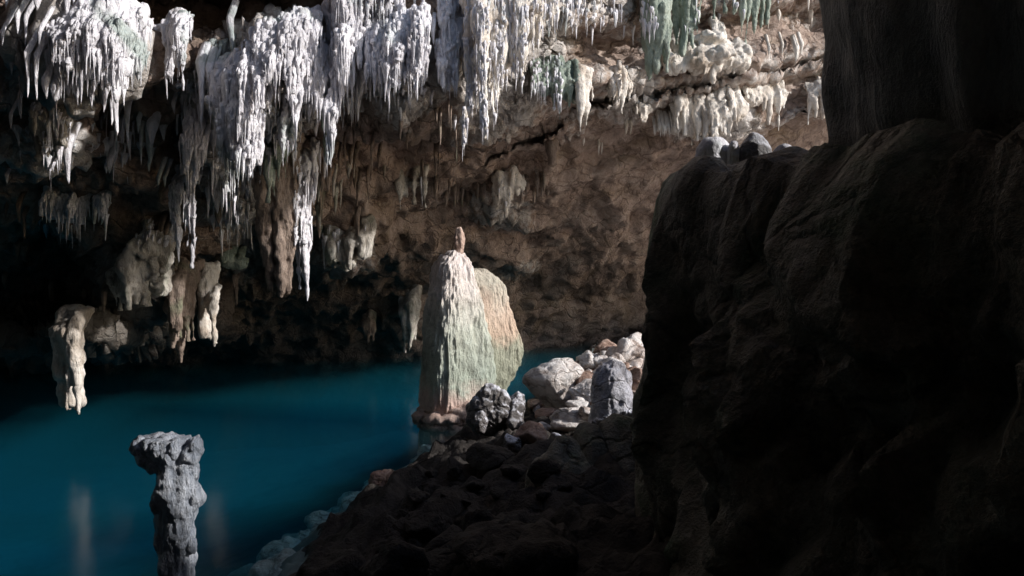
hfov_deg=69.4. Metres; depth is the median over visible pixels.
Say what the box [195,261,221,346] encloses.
stout stalactite
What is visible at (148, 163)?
stalactite
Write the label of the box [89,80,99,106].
stalactite
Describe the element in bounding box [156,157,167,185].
stalactite
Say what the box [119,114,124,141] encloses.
stalactite
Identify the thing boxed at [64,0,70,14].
stalactite
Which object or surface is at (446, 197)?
stalactite
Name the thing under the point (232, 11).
stalactite
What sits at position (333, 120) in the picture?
stalactite
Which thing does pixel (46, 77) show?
stalactite
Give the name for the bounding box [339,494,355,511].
submerged stone
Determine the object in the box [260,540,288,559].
submerged stone
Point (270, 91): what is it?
stalactite
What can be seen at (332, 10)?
hanging pillar
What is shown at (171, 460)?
broken stalagmite
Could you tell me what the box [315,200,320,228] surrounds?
stalactite
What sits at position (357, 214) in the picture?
stalactite
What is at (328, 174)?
stalactite
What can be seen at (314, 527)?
submerged stone
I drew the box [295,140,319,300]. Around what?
stalactite
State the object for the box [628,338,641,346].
stone
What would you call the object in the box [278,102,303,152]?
drip cluster
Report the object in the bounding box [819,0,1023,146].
hanging rock
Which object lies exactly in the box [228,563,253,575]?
submerged stone
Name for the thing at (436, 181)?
stalactite
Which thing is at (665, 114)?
stalactite
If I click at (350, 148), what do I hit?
stalactite
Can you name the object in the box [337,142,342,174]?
stalactite
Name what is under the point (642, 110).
drip cluster
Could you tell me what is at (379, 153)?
stalactite
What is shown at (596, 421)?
rounded stone
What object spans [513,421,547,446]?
stone
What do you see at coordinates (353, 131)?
stalactite
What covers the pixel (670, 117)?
stalactite
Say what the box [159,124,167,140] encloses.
stalactite
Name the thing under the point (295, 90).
drip cluster
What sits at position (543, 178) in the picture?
stalactite
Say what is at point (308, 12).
drip cluster
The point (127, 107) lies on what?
stalactite
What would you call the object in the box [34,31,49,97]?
stalactite
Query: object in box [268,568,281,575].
submerged stone
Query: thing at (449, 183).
stalactite
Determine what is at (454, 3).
stalactite
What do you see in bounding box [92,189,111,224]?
drip cluster
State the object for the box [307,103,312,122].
stalactite
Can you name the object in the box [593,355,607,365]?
stone
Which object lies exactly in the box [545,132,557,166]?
stalactite
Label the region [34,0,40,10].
stalactite
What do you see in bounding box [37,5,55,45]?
stalactite
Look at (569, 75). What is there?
drip cluster
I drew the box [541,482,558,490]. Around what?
stone
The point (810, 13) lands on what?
stalactite
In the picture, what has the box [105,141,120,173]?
stalactite
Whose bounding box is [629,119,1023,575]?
flowstone wall
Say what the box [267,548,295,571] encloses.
submerged stone
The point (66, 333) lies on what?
stout stalactite
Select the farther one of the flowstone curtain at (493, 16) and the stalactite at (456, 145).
the stalactite at (456, 145)
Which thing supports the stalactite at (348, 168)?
attached to the cave wall at (564, 260)
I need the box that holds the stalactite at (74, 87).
[71,78,79,98]
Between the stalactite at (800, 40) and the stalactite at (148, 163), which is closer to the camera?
the stalactite at (148, 163)
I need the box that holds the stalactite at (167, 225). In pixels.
[163,215,170,234]
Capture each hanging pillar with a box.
[247,133,304,297]
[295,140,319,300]
[321,0,364,87]
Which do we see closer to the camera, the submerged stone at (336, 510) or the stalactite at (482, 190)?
the submerged stone at (336, 510)
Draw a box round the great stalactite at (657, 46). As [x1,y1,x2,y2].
[639,0,672,80]
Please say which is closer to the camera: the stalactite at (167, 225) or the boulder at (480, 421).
the boulder at (480, 421)
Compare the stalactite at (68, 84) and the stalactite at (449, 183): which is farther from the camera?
the stalactite at (449, 183)
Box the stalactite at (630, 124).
[629,119,632,134]
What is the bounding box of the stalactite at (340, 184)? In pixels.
[339,179,342,207]
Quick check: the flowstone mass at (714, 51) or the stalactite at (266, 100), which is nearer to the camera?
the stalactite at (266, 100)
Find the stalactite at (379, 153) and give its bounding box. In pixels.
[377,141,382,169]
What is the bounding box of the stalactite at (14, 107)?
[9,99,17,127]
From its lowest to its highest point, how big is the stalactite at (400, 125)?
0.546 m
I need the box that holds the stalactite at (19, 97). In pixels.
[17,90,22,117]
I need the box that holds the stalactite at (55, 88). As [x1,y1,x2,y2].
[50,75,63,103]
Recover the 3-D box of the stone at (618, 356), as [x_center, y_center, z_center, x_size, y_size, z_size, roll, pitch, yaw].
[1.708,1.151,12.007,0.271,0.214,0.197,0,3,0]
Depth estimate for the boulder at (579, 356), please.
12.60 m
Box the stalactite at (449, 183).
[448,178,451,194]
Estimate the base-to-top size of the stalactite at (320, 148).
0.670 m
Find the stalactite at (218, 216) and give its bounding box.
[215,204,224,224]
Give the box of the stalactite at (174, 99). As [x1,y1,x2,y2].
[171,92,179,113]
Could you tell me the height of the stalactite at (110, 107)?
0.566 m
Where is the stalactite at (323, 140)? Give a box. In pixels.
[322,134,324,156]
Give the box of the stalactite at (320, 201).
[319,191,321,215]
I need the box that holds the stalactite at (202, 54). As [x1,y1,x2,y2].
[195,41,211,124]
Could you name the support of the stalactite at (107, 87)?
attached to the flowstone mass at (130, 8)
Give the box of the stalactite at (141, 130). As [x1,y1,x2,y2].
[139,120,145,163]
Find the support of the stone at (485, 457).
on the ground
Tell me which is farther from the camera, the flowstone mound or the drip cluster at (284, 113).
the drip cluster at (284, 113)
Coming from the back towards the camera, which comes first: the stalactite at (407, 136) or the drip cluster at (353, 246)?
the drip cluster at (353, 246)
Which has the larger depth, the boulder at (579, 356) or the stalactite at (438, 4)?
the boulder at (579, 356)
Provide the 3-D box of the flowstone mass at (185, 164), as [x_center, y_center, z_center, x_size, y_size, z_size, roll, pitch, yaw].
[-4.220,-1.958,9.780,0.400,1.132,0.612,0,3,0]
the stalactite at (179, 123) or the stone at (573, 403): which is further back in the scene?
the stalactite at (179, 123)
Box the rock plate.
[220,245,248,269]
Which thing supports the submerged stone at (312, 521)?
on the ground
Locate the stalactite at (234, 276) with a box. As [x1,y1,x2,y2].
[232,273,236,287]
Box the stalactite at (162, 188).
[158,177,168,202]
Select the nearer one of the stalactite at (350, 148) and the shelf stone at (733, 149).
the shelf stone at (733, 149)
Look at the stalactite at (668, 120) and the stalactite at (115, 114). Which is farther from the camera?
the stalactite at (668, 120)
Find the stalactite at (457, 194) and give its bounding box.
[456,187,458,202]
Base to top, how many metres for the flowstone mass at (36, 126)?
0.952 m
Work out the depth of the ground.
13.45 m
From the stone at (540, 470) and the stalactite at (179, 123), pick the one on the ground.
the stone at (540, 470)
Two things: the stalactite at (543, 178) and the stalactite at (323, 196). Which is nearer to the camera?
the stalactite at (323, 196)
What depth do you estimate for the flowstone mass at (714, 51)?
13.18 m
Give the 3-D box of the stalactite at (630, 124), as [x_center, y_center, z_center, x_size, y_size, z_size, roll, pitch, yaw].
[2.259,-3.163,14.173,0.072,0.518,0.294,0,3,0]
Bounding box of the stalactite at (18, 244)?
[14,238,23,260]
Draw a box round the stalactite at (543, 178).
[542,171,545,191]
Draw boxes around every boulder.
[368,469,392,486]
[465,383,510,436]
[474,411,487,433]
[503,391,525,430]
[522,357,583,409]
[549,407,580,431]
[568,378,591,406]
[576,353,598,365]
[593,339,616,353]
[627,332,642,345]
[630,367,641,390]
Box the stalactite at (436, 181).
[434,174,438,194]
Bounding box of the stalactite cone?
[434,0,464,96]
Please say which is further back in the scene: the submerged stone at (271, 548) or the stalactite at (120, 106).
the stalactite at (120, 106)
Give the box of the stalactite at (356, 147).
[354,141,359,168]
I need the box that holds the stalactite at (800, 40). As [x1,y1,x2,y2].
[796,32,803,54]
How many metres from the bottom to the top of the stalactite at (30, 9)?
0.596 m
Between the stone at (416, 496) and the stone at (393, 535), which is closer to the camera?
the stone at (393, 535)
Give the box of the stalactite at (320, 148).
[319,147,321,170]
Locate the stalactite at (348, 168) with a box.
[346,156,352,178]
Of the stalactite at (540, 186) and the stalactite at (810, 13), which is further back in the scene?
the stalactite at (810, 13)
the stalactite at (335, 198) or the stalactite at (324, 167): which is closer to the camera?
the stalactite at (324, 167)
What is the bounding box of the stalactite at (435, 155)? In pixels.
[433,143,436,179]
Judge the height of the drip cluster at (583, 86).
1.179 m
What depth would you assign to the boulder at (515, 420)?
10.25 m
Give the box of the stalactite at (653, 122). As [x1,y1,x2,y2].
[651,116,655,135]
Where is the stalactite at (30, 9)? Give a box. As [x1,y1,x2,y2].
[23,0,34,44]
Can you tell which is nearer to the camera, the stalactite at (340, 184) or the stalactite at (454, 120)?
the stalactite at (454, 120)
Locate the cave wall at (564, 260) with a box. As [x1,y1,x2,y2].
[0,0,827,458]
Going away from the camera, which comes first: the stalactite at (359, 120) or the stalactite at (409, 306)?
the stalactite at (359, 120)
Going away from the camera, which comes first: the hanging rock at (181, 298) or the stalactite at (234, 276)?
the hanging rock at (181, 298)
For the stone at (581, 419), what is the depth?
9.58 m
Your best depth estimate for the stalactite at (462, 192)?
15.11 m
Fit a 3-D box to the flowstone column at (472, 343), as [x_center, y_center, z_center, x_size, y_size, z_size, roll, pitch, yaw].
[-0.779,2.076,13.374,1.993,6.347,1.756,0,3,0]
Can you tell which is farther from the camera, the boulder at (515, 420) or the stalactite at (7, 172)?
the boulder at (515, 420)
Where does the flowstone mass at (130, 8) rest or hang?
attached to the cave wall at (564, 260)
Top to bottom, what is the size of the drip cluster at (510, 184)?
1.090 m
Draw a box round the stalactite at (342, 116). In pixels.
[340,106,343,127]
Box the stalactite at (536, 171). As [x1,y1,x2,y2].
[534,169,538,198]
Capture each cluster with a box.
[38,185,92,224]
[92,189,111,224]
[152,7,193,90]
[248,4,325,86]
[263,137,290,202]
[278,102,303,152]
[289,43,333,121]
[322,214,376,271]
[356,309,376,342]
[362,0,399,13]
[394,164,429,209]
[491,165,525,217]
[528,55,580,118]
[574,0,603,7]
[574,63,593,126]
[606,60,632,111]
[633,96,652,122]
[712,0,770,43]
[742,80,790,130]
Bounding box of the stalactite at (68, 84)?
[63,74,71,95]
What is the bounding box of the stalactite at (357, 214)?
[355,204,360,234]
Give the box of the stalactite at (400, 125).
[398,120,402,139]
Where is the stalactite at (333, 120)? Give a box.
[322,82,345,164]
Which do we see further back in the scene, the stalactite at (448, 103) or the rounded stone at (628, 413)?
the stalactite at (448, 103)
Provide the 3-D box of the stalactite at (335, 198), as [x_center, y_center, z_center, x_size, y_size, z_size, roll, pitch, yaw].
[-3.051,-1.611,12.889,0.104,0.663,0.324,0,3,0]
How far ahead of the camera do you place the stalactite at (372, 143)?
11.42 m
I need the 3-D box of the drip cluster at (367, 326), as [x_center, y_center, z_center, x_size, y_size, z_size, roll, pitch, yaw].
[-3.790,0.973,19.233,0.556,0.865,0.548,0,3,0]
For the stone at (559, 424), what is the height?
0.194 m
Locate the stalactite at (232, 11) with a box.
[226,0,239,51]
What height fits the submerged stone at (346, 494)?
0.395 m
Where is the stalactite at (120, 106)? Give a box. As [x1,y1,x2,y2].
[114,103,122,150]
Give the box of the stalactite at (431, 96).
[430,89,433,105]
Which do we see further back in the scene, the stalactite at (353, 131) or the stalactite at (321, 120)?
the stalactite at (353, 131)
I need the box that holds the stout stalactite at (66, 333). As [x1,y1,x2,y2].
[48,304,94,414]
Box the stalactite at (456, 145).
[455,130,457,161]
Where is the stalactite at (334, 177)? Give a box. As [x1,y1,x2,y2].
[332,164,337,197]
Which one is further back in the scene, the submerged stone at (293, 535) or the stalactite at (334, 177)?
the stalactite at (334, 177)
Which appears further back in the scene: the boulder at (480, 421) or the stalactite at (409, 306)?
the stalactite at (409, 306)
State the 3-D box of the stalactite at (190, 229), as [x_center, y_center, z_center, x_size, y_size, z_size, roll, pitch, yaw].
[-4.509,-1.108,10.494,0.224,1.654,0.437,0,3,0]
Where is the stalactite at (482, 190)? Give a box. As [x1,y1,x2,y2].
[480,183,485,201]
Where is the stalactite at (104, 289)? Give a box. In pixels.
[101,279,108,313]
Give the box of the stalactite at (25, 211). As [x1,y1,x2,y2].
[20,206,29,239]
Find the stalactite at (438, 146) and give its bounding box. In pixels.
[437,142,439,165]
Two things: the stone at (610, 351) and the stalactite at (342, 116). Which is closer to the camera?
the stalactite at (342, 116)
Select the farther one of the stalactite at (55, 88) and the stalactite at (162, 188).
the stalactite at (162, 188)
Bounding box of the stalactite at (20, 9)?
[14,0,29,33]
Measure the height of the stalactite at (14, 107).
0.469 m
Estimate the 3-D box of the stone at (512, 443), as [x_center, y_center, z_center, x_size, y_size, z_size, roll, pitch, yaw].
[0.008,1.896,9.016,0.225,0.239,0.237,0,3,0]
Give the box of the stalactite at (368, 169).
[365,165,370,199]
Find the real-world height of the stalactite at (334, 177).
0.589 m
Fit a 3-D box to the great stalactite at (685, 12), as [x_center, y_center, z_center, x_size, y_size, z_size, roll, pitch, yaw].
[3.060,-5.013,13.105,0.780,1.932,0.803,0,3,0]
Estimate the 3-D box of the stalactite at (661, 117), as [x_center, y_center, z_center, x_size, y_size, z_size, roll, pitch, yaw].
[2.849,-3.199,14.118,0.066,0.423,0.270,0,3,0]
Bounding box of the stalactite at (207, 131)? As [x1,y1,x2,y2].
[203,123,210,163]
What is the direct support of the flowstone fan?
attached to the cave wall at (564, 260)
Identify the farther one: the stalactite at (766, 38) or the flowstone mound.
the stalactite at (766, 38)
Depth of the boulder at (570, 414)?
9.67 m
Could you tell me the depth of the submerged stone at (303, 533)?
9.16 m
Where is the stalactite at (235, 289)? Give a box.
[233,273,239,305]
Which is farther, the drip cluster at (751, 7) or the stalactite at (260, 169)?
the drip cluster at (751, 7)
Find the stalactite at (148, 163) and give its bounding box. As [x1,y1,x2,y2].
[147,147,155,170]
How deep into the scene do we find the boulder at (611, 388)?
8.58 m
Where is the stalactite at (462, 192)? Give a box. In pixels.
[461,187,463,206]
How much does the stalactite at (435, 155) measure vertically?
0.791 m
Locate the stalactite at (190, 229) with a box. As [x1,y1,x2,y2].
[184,164,202,268]
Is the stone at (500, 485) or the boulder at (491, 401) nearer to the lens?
the stone at (500, 485)
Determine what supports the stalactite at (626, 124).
attached to the cave wall at (564, 260)
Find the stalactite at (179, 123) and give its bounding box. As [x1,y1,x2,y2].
[175,119,181,134]
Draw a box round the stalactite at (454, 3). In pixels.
[452,0,456,20]
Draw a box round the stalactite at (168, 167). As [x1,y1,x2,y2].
[163,158,173,185]
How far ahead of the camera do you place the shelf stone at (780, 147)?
4.32 m
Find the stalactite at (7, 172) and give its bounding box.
[4,168,11,182]
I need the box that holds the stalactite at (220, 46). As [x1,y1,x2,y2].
[213,44,222,68]
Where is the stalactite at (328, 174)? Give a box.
[325,162,332,191]
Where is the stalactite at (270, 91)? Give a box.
[267,81,274,102]
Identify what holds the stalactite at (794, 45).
attached to the cave wall at (564, 260)
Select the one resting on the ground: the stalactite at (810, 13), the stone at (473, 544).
the stone at (473, 544)
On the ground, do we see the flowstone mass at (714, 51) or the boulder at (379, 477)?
the boulder at (379, 477)
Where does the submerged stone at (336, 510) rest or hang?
on the ground
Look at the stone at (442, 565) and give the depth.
4.61 m
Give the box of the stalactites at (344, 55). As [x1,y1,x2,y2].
[9,0,778,269]
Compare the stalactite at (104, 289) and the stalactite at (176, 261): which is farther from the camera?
the stalactite at (176, 261)
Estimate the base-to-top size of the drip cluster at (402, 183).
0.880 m
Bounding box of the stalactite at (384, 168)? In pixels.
[382,156,386,180]
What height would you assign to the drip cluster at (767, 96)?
1.149 m
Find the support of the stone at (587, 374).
on the ground
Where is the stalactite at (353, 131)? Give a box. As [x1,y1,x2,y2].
[352,125,355,143]
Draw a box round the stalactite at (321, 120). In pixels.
[320,111,322,130]
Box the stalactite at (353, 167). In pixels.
[353,154,354,178]
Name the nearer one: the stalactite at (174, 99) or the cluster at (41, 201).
the stalactite at (174, 99)
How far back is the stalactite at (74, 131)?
8.70 m
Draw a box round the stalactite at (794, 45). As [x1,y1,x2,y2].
[790,35,798,60]
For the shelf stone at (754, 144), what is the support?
on the flowstone wall at (831, 382)
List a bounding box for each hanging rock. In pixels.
[162,256,204,362]
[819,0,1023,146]
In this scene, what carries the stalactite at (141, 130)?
attached to the cave wall at (564, 260)
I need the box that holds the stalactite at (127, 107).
[124,100,132,149]
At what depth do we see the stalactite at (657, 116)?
14.12 m
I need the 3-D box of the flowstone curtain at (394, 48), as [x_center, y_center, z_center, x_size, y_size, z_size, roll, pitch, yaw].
[-1.492,-3.190,9.645,0.905,1.360,1.126,0,3,0]
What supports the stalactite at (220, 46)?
attached to the flowstone mass at (240, 57)
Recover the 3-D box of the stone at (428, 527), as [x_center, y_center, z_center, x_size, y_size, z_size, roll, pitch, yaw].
[-0.645,1.836,5.650,0.359,0.219,0.224,0,3,0]
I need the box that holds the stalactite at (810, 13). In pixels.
[807,9,813,26]
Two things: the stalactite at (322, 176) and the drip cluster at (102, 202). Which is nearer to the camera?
the drip cluster at (102, 202)
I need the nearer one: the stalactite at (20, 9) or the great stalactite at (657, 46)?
the stalactite at (20, 9)
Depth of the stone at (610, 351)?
12.50 m
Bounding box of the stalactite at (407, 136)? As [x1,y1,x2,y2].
[406,132,408,147]
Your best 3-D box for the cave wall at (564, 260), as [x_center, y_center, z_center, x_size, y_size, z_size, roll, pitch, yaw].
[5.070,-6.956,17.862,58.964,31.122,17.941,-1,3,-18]
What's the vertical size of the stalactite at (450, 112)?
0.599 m
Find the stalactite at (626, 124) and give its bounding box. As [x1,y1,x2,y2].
[624,119,627,134]
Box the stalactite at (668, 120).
[666,113,670,131]
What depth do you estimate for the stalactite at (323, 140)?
11.04 m
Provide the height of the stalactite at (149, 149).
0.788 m
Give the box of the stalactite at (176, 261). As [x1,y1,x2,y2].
[174,242,183,270]
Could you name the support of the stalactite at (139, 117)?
attached to the cave wall at (564, 260)
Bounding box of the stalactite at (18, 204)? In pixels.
[15,191,27,223]
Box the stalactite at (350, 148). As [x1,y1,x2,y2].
[347,138,355,164]
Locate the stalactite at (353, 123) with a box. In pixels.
[352,114,356,129]
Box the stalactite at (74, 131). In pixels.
[63,122,81,183]
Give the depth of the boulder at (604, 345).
13.52 m
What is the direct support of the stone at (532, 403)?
on the ground
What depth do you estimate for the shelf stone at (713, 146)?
4.56 m
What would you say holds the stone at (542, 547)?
on the ground
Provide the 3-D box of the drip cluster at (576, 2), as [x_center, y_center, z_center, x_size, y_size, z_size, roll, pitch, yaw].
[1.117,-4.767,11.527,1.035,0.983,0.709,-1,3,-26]
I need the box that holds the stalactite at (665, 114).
[664,111,667,130]
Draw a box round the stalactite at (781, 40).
[778,32,783,53]
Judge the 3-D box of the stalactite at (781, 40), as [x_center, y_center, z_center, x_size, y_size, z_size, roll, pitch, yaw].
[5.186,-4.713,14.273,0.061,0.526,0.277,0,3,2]
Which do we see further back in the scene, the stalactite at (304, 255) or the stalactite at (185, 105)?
the stalactite at (304, 255)
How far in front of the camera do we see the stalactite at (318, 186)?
12.02 m
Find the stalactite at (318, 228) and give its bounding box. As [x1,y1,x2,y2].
[316,205,323,237]
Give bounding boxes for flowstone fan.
[669,85,748,144]
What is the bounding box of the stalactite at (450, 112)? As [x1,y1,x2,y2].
[449,105,451,128]
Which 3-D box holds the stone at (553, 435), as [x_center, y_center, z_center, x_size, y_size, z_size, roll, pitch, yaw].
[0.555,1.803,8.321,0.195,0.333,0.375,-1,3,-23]
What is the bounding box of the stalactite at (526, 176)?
[524,174,528,193]
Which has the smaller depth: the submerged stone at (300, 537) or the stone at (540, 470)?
the stone at (540, 470)
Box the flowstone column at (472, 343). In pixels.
[411,227,523,447]
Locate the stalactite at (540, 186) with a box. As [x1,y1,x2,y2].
[540,172,542,199]
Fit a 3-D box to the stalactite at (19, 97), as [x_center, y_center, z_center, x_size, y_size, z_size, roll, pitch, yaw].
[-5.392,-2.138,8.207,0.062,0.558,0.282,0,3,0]
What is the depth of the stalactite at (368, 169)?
13.12 m
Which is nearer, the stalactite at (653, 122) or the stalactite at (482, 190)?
the stalactite at (653, 122)
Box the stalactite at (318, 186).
[317,174,320,201]
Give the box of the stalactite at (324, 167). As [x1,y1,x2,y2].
[322,150,326,178]
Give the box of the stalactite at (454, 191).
[453,185,456,206]
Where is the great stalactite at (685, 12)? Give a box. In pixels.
[671,0,701,56]
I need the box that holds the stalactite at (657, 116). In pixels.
[656,110,659,123]
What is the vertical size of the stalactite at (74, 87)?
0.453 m
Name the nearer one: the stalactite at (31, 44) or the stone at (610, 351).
the stalactite at (31, 44)
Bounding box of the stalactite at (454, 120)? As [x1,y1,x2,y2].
[453,114,456,130]
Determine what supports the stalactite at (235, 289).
attached to the cave wall at (564, 260)
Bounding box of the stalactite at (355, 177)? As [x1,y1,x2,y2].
[353,167,358,187]
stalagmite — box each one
[128,431,206,575]
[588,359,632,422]
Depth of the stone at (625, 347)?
12.20 m
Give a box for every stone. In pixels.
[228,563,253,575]
[248,560,273,575]
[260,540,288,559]
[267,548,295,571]
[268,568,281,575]
[281,533,298,538]
[282,536,300,548]
[295,547,366,575]
[297,529,310,540]
[298,530,308,536]
[304,510,332,525]
[307,516,327,530]
[309,521,323,534]
[332,507,339,512]
[337,491,354,506]
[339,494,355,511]
[342,491,359,511]
[359,540,428,575]
[373,530,406,553]
[404,512,448,542]
[407,490,429,503]
[417,444,431,456]
[418,478,442,497]
[425,548,461,575]
[440,490,445,496]
[452,519,533,575]
[463,446,469,453]
[465,479,485,493]
[466,442,514,471]
[489,474,518,499]
[500,464,526,480]
[503,433,521,451]
[503,518,578,575]
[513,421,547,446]
[527,399,541,409]
[527,459,560,484]
[535,408,556,417]
[536,488,551,501]
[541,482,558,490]
[549,432,560,437]
[550,419,580,430]
[565,400,588,407]
[573,396,584,399]
[575,370,593,384]
[576,416,587,422]
[578,406,589,418]
[579,350,594,369]
[592,357,621,372]
[592,415,608,424]
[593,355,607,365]
[605,346,615,356]
[609,353,625,361]
[615,337,638,361]
[622,407,631,416]
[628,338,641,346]
[629,357,642,367]
[631,346,644,357]
[695,137,728,163]
[727,141,739,163]
[739,132,771,161]
[773,144,790,151]
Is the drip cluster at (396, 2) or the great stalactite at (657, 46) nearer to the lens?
the drip cluster at (396, 2)
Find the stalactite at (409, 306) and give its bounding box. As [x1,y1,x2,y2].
[398,284,421,352]
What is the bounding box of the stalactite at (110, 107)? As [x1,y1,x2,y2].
[108,96,112,123]
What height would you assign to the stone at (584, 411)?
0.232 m
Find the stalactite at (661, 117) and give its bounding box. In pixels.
[659,110,663,124]
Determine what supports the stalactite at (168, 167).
attached to the cave wall at (564, 260)
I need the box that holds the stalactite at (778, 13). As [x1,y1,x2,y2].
[775,8,780,21]
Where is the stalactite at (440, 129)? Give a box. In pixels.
[438,113,441,144]
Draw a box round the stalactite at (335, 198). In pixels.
[332,182,338,212]
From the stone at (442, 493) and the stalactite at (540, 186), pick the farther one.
the stalactite at (540, 186)
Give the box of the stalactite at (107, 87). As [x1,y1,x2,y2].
[102,83,110,110]
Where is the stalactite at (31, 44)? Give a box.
[23,28,37,96]
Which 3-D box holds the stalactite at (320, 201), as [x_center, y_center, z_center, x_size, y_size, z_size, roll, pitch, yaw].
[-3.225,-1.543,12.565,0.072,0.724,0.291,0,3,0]
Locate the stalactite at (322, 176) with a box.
[320,159,323,187]
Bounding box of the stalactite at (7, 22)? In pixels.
[0,6,17,45]
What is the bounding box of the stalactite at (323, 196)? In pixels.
[318,191,325,222]
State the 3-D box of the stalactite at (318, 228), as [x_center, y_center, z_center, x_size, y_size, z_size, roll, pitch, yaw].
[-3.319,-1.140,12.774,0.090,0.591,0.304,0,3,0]
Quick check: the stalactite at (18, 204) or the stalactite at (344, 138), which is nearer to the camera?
the stalactite at (18, 204)
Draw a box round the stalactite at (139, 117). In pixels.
[136,111,142,132]
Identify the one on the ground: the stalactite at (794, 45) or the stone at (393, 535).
the stone at (393, 535)
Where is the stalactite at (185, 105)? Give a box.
[183,98,187,117]
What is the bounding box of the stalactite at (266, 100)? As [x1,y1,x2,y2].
[265,86,267,111]
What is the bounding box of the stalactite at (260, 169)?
[258,165,261,183]
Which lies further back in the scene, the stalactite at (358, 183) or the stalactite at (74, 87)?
the stalactite at (358, 183)
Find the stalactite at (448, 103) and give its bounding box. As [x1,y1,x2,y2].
[447,98,449,116]
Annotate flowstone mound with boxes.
[525,413,634,486]
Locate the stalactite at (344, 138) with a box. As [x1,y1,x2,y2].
[343,132,345,164]
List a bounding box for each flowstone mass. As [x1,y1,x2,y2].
[28,100,74,161]
[45,0,153,103]
[105,219,175,310]
[179,104,207,181]
[204,50,267,216]
[660,16,752,83]
[803,79,824,124]
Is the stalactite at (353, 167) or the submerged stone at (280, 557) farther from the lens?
the stalactite at (353, 167)
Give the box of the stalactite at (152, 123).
[146,111,160,145]
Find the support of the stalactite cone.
attached to the cave wall at (564, 260)
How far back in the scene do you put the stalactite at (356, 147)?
12.65 m
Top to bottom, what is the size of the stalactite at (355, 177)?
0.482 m
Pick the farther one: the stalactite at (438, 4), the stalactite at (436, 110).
the stalactite at (436, 110)
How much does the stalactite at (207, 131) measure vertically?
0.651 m
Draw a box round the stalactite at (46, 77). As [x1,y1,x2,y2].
[41,65,52,98]
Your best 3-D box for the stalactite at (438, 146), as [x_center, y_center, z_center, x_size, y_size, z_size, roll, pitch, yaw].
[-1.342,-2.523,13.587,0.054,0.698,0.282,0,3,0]
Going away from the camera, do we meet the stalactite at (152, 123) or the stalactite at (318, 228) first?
the stalactite at (152, 123)
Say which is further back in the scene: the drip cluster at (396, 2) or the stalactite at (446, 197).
the stalactite at (446, 197)
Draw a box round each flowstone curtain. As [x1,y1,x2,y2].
[363,3,430,90]
[459,0,559,148]
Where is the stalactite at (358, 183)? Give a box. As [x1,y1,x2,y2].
[356,171,361,205]
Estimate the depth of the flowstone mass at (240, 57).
8.66 m
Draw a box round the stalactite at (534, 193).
[532,187,535,203]
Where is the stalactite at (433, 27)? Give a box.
[430,12,435,45]
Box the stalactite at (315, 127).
[313,119,319,135]
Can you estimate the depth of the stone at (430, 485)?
8.14 m
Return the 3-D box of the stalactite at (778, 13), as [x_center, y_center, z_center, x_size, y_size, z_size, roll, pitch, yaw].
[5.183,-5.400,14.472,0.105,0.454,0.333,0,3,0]
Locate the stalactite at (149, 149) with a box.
[145,126,153,164]
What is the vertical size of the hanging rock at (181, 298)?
1.857 m
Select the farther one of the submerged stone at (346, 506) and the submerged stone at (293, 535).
the submerged stone at (346, 506)
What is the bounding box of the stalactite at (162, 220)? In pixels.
[157,211,168,232]
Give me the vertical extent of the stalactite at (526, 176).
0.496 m
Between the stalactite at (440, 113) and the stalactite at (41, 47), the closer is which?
the stalactite at (41, 47)
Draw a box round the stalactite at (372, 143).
[370,131,374,167]
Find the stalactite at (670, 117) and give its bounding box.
[668,111,672,133]
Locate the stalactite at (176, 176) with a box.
[168,163,186,240]
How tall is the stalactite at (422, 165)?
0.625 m
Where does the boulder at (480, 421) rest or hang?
on the ground
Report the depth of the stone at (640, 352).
12.14 m
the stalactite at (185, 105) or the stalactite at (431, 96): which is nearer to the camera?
the stalactite at (185, 105)
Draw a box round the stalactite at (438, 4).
[437,0,439,19]
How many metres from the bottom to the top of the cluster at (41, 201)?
0.747 m
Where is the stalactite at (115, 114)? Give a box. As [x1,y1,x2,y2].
[111,94,120,134]
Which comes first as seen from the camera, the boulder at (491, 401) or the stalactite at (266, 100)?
the stalactite at (266, 100)
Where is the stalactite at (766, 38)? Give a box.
[763,34,770,55]
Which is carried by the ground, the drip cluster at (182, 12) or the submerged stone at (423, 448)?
the submerged stone at (423, 448)
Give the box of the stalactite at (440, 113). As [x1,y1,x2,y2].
[439,105,442,126]
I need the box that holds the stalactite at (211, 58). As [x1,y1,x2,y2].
[205,46,218,86]
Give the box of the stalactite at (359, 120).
[356,112,361,128]
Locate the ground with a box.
[0,342,670,575]
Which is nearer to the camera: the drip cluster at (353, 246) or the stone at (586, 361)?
the stone at (586, 361)
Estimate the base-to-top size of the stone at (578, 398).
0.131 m
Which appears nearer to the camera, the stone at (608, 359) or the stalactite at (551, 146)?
the stone at (608, 359)
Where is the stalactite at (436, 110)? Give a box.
[434,107,438,123]
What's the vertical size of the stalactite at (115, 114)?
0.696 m
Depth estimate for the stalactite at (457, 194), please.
15.09 m
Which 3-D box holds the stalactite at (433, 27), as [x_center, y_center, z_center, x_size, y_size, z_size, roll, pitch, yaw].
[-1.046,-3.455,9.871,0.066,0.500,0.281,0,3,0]
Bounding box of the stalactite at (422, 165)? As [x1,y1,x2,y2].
[420,158,424,178]
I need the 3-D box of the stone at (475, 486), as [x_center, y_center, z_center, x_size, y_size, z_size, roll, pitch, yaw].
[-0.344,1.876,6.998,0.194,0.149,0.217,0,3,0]
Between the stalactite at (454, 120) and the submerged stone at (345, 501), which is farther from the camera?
the stalactite at (454, 120)
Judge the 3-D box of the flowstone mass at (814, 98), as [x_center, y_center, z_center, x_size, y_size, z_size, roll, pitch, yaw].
[6.382,-3.877,15.152,0.845,1.131,0.688,0,3,0]
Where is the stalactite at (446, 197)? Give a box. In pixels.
[444,190,448,207]
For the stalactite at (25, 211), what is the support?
attached to the cave wall at (564, 260)
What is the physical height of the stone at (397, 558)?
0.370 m
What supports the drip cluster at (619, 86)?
attached to the cave wall at (564, 260)

